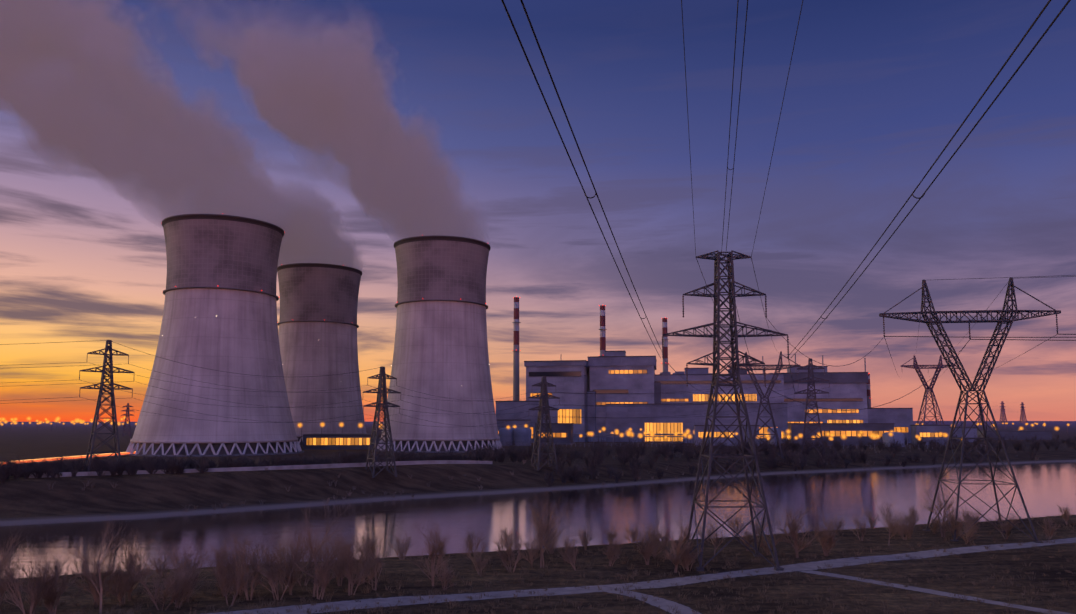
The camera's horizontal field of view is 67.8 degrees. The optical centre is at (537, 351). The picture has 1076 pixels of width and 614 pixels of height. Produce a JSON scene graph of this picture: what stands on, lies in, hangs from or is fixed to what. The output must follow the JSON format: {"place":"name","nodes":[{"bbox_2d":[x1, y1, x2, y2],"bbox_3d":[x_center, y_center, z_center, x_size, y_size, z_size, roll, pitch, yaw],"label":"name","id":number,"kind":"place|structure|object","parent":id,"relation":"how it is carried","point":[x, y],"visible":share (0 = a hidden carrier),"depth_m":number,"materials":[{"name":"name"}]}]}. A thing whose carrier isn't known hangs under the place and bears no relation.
{"place":"outdoors","nodes":[
{"label":"outdoors","id":0,"kind":"place"},
{"bbox_2d":[5,451,135,463],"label":"distant road","id":1,"kind":"structure","parent":0,"point":[100,455],"depth_m":338.80,"materials":[{"name":"grey asphalt"}]},
{"bbox_2d":[0,421,1075,613],"bbox_3d":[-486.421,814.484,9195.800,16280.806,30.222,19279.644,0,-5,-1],"label":"ground","id":2,"kind":"structure","parent":0,"point":[29,500],"depth_m":123.72,"materials":[{"name":"brown soil"}]},
{"bbox_2d":[79,340,133,471],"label":"pylon","id":3,"kind":"object","parent":2,"relation":"on","point":[109,371],"visible":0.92,"depth_m":212.04,"materials":[{"name":"metal"}]},
{"bbox_2d":[122,403,134,436],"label":"pylon","id":4,"kind":"object","parent":2,"relation":"on","point":[126,414],"visible":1,"depth_m":864.98,"materials":[{"name":"metal"}]},
{"bbox_2d":[124,213,303,456],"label":"cooling tower","id":5,"kind":"structure","parent":2,"relation":"on","point":[220,307],"depth_m":393.57,"materials":[{"name":"grey concrete"}]},
{"bbox_2d":[28,460,491,477],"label":"levee wall","id":6,"kind":"structure","parent":2,"relation":"on","point":[314,466],"depth_m":234.37,"materials":[{"name":"concrete"}]},
{"bbox_2d":[277,263,366,445],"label":"cooling tower","id":7,"kind":"structure","parent":2,"relation":"on","point":[318,325],"depth_m":544.75,"materials":[{"name":"grey concrete"}]},
{"bbox_2d":[303,434,380,449],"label":"building","id":8,"kind":"structure","parent":2,"relation":"on","point":[336,441],"depth_m":463.43,"materials":[{"name":"grey"}]},
{"bbox_2d":[362,366,400,477],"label":"pylon","id":9,"kind":"object","parent":2,"relation":"on","point":[382,391],"visible":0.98,"depth_m":245.40,"materials":[{"name":"metal"}]},
{"bbox_2d":[374,235,503,452],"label":"cooling tower","id":10,"kind":"structure","parent":2,"relation":"on","point":[441,345],"depth_m":434.76,"materials":[{"name":"grey concrete"}]},
{"bbox_2d":[496,420,530,433],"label":"industrial building","id":11,"kind":"structure","parent":2,"relation":"on","point":[509,423],"depth_m":575.11,"materials":[{"name":"grey"}]},
{"bbox_2d":[512,297,520,400],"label":"stack","id":12,"kind":"object","parent":2,"relation":"on","point":[516,390],"visible":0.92,"depth_m":698.33,"materials":[{"name":"grey concrete"}]},
{"bbox_2d":[495,401,543,442],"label":"plant annex","id":13,"kind":"object","parent":2,"relation":"on","point":[504,414],"visible":0.48,"depth_m":610.98,"materials":[{"name":"grey"}]},
{"bbox_2d":[0,418,1059,440],"bbox_3d":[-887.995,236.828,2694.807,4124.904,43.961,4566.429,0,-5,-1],"label":"lights","id":14,"kind":"object","parent":2,"relation":"on","point":[598,431],"visible":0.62,"depth_m":578.08},
{"bbox_2d":[0,417,1068,432],"bbox_3d":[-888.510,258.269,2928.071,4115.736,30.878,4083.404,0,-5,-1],"label":"street lamps","id":15,"kind":"object","parent":2,"relation":"on","point":[136,423],"depth_m":1833.24,"materials":[{"name":"metal"}]},
{"bbox_2d":[0,482,1073,613],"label":"shrubs","id":16,"kind":"object","parent":2,"relation":"on","point":[182,583],"visible":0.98,"depth_m":91.60,"materials":[{"name":"brown plant"}]},
{"bbox_2d":[0,433,1075,511],"bbox_3d":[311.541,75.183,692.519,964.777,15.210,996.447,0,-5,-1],"label":"scrub bank","id":17,"kind":"structure","parent":2,"relation":"on","point":[629,453],"depth_m":303.72,"materials":[{"name":"brown plant"}]},
{"bbox_2d":[0,513,1075,613],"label":"dry grass tufts","id":18,"kind":"object","parent":2,"relation":"on","point":[576,604],"visible":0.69,"depth_m":90.21,"materials":[{"name":"brown plant"}]},
{"bbox_2d":[528,376,559,470],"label":"pylon","id":19,"kind":"object","parent":2,"relation":"on","point":[543,384],"visible":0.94,"depth_m":283.71,"materials":[{"name":"metal"}]},
{"bbox_2d":[535,423,573,444],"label":"plant shed","id":20,"kind":"structure","parent":2,"relation":"on","point":[562,433],"depth_m":559.57,"materials":[{"name":"grey"}]},
{"bbox_2d":[526,366,589,441],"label":"plant block","id":21,"kind":"structure","parent":2,"relation":"on","point":[567,380],"depth_m":636.67,"materials":[{"name":"grey concrete"}]},
{"bbox_2d":[524,360,589,368],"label":"roof parapet","id":22,"kind":"structure","parent":21,"relation":"on","point":[561,363],"depth_m":638.69,"materials":[{"name":"grey concrete"}]},
{"bbox_2d":[584,375,587,441],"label":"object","id":23,"kind":"object","parent":2,"relation":"on","point":[585,397],"visible":0.29,"depth_m":634.51,"materials":[{"name":"grey concrete"}]},
{"bbox_2d":[587,391,595,441],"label":"building section","id":24,"kind":"object","parent":2,"relation":"on","point":[591,414],"visible":0.39,"depth_m":641.56,"materials":[{"name":"grey concrete"}]},
{"bbox_2d":[590,366,654,441],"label":"plant block","id":25,"kind":"structure","parent":2,"relation":"on","point":[618,384],"depth_m":644.03,"materials":[{"name":"grey concrete"}]},
{"bbox_2d":[605,351,625,355],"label":"rooftop structure","id":26,"kind":"object","parent":25,"relation":"on","point":[614,353],"visible":0.71,"depth_m":666.45,"materials":[{"name":"grey metal"}]},
{"bbox_2d":[587,356,656,369],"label":"roof parapet","id":27,"kind":"structure","parent":25,"relation":"on","point":[622,360],"depth_m":644.81,"materials":[{"name":"grey concrete"}]},
{"bbox_2d":[204,537,1075,613],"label":"dirt track","id":28,"kind":"structure","parent":2,"relation":"on","point":[665,604],"depth_m":91.82,"materials":[{"name":"grey soil"}]},
{"bbox_2d":[654,382,660,403],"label":"wall","id":29,"kind":"structure","parent":2,"relation":"on","point":[657,392],"depth_m":640.82,"materials":[{"name":"grey"}]},
{"bbox_2d":[299,423,1057,450],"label":"plant lamps","id":30,"kind":"object","parent":2,"relation":"on","point":[652,434],"visible":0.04,"depth_m":551.02,"materials":[{"name":"metal"}]},
{"bbox_2d":[605,403,787,443],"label":"industrial building","id":31,"kind":"structure","parent":2,"relation":"on","point":[623,418],"depth_m":629.91,"materials":[{"name":"grey"}]},
{"bbox_2d":[655,373,783,403],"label":"plant hall","id":32,"kind":"structure","parent":2,"relation":"on","point":[674,385],"depth_m":666.02,"materials":[{"name":"grey concrete"}]},
{"bbox_2d":[534,350,907,444],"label":"plant roof equipment","id":33,"kind":"object","parent":2,"relation":"on","point":[663,374],"visible":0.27,"depth_m":590.98,"materials":[{"name":"grey metal"}]},
{"bbox_2d":[684,368,708,373],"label":"rooftop structure","id":34,"kind":"object","parent":33,"relation":"on","point":[699,370],"visible":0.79,"depth_m":685.91,"materials":[{"name":"grey"}]},
{"bbox_2d":[728,369,746,373],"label":"rooftop structure","id":35,"kind":"object","parent":33,"relation":"on","point":[743,371],"visible":0.29,"depth_m":691.21,"materials":[{"name":"grey metal"}]},
{"bbox_2d":[662,250,788,570],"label":"pylon","id":36,"kind":"object","parent":2,"relation":"on","point":[731,286],"visible":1,"depth_m":111.80,"materials":[{"name":"metal"}]},
{"bbox_2d":[0,0,1075,426],"bbox_3d":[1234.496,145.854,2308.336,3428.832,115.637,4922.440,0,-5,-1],"label":"power lines","id":37,"kind":"structure","parent":36,"relation":"hanging from","point":[694,230],"depth_m":69.22,"materials":[{"name":"grey metal"}]},
{"bbox_2d":[694,425,759,445],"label":"plant shed","id":38,"kind":"structure","parent":2,"relation":"on","point":[698,430],"depth_m":557.19,"materials":[{"name":"grey"}]},
{"bbox_2d":[499,427,985,448],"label":"plant tanks and fence","id":39,"kind":"object","parent":2,"relation":"on","point":[521,435],"visible":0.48,"depth_m":534.34,"materials":[{"name":"grey"}]},
{"bbox_2d":[728,351,799,458],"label":"pylon","id":40,"kind":"object","parent":2,"relation":"on","point":[751,369],"visible":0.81,"depth_m":382.55,"materials":[{"name":"metal"}]},
{"bbox_2d":[793,358,829,454],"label":"pylon","id":41,"kind":"object","parent":2,"relation":"on","point":[811,381],"visible":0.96,"depth_m":420.55,"materials":[{"name":"metal"}]},
{"bbox_2d":[784,383,867,422],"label":"plant block","id":42,"kind":"structure","parent":2,"relation":"on","point":[851,397],"depth_m":654.07,"materials":[{"name":"grey concrete"}]},
{"bbox_2d":[787,366,827,372],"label":"rooftop structure","id":43,"kind":"object","parent":42,"relation":"on","point":[815,370],"visible":0.29,"depth_m":678.16,"materials":[{"name":"grey metal"}]},
{"bbox_2d":[783,372,867,382],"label":"rooftop structure","id":44,"kind":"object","parent":42,"relation":"on","point":[846,377],"depth_m":654.48,"materials":[{"name":"grey metal"}]},
{"bbox_2d":[787,423,893,445],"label":"plant shed","id":45,"kind":"structure","parent":2,"relation":"on","point":[850,431],"depth_m":578.03,"materials":[{"name":"grey"}]},
{"bbox_2d":[867,374,870,407],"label":"stack","id":46,"kind":"object","parent":2,"relation":"on","point":[868,396],"visible":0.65,"depth_m":680.38,"materials":[{"name":"grey concrete"}]},
{"bbox_2d":[868,408,912,442],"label":"plant annex","id":47,"kind":"object","parent":2,"relation":"on","point":[901,419],"visible":0.4,"depth_m":648.82,"materials":[{"name":"grey"}]},
{"bbox_2d":[900,355,953,424],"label":"pylon","id":48,"kind":"object","parent":2,"relation":"on","point":[939,366],"visible":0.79,"depth_m":1194.32,"materials":[{"name":"metal"}]},
{"bbox_2d":[910,425,949,444],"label":"shed","id":49,"kind":"structure","parent":2,"relation":"on","point":[928,432],"depth_m":599.52,"materials":[{"name":"grey"}]},
{"bbox_2d":[949,427,976,441],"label":"plant shed","id":50,"kind":"structure","parent":2,"relation":"on","point":[972,432],"depth_m":666.34,"materials":[{"name":"grey"}]},
{"bbox_2d":[879,278,1060,542],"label":"pylon","id":51,"kind":"object","parent":2,"relation":"on","point":[937,320],"visible":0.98,"depth_m":136.54,"materials":[{"name":"metal"}]},
{"bbox_2d":[978,402,985,424],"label":"pylon","id":52,"kind":"object","parent":2,"relation":"on","point":[979,420],"visible":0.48,"depth_m":3572.30,"materials":[{"name":"metal"}]},
{"bbox_2d":[999,401,1007,423],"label":"pylon","id":53,"kind":"object","parent":2,"relation":"on","point":[1002,416],"visible":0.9,"depth_m":4086.79,"materials":[{"name":"metal"}]},
{"bbox_2d":[977,430,1051,439],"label":"plant shed","id":54,"kind":"structure","parent":2,"relation":"on","point":[1025,434],"depth_m":760.79,"materials":[{"name":"grey"}]},
{"bbox_2d":[1019,402,1026,422],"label":"pylon","id":55,"kind":"object","parent":2,"relation":"on","point":[1022,416],"visible":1,"depth_m":4769.52,"materials":[{"name":"metal"}]},
{"bbox_2d":[0,461,1075,577],"bbox_3d":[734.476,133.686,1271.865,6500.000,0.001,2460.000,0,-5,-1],"label":"river water","id":56,"kind":"structure","parent":0,"point":[1046,488],"depth_m":192.39,"materials":[{"name":"purple liquid"}]},
{"bbox_2d":[0,0,1075,421],"label":"sky","id":57,"kind":"structure","parent":0,"point":[354,129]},
{"bbox_2d":[599,305,606,355],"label":"stack","id":58,"kind":"object","parent":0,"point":[602,329],"visible":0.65,"depth_m":711.20,"materials":[{"name":"red concrete"}]},
{"bbox_2d":[661,318,668,371],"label":"stack","id":59,"kind":"object","parent":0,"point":[665,363],"visible":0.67,"depth_m":730.91,"materials":[{"name":"concrete"}]}
]}

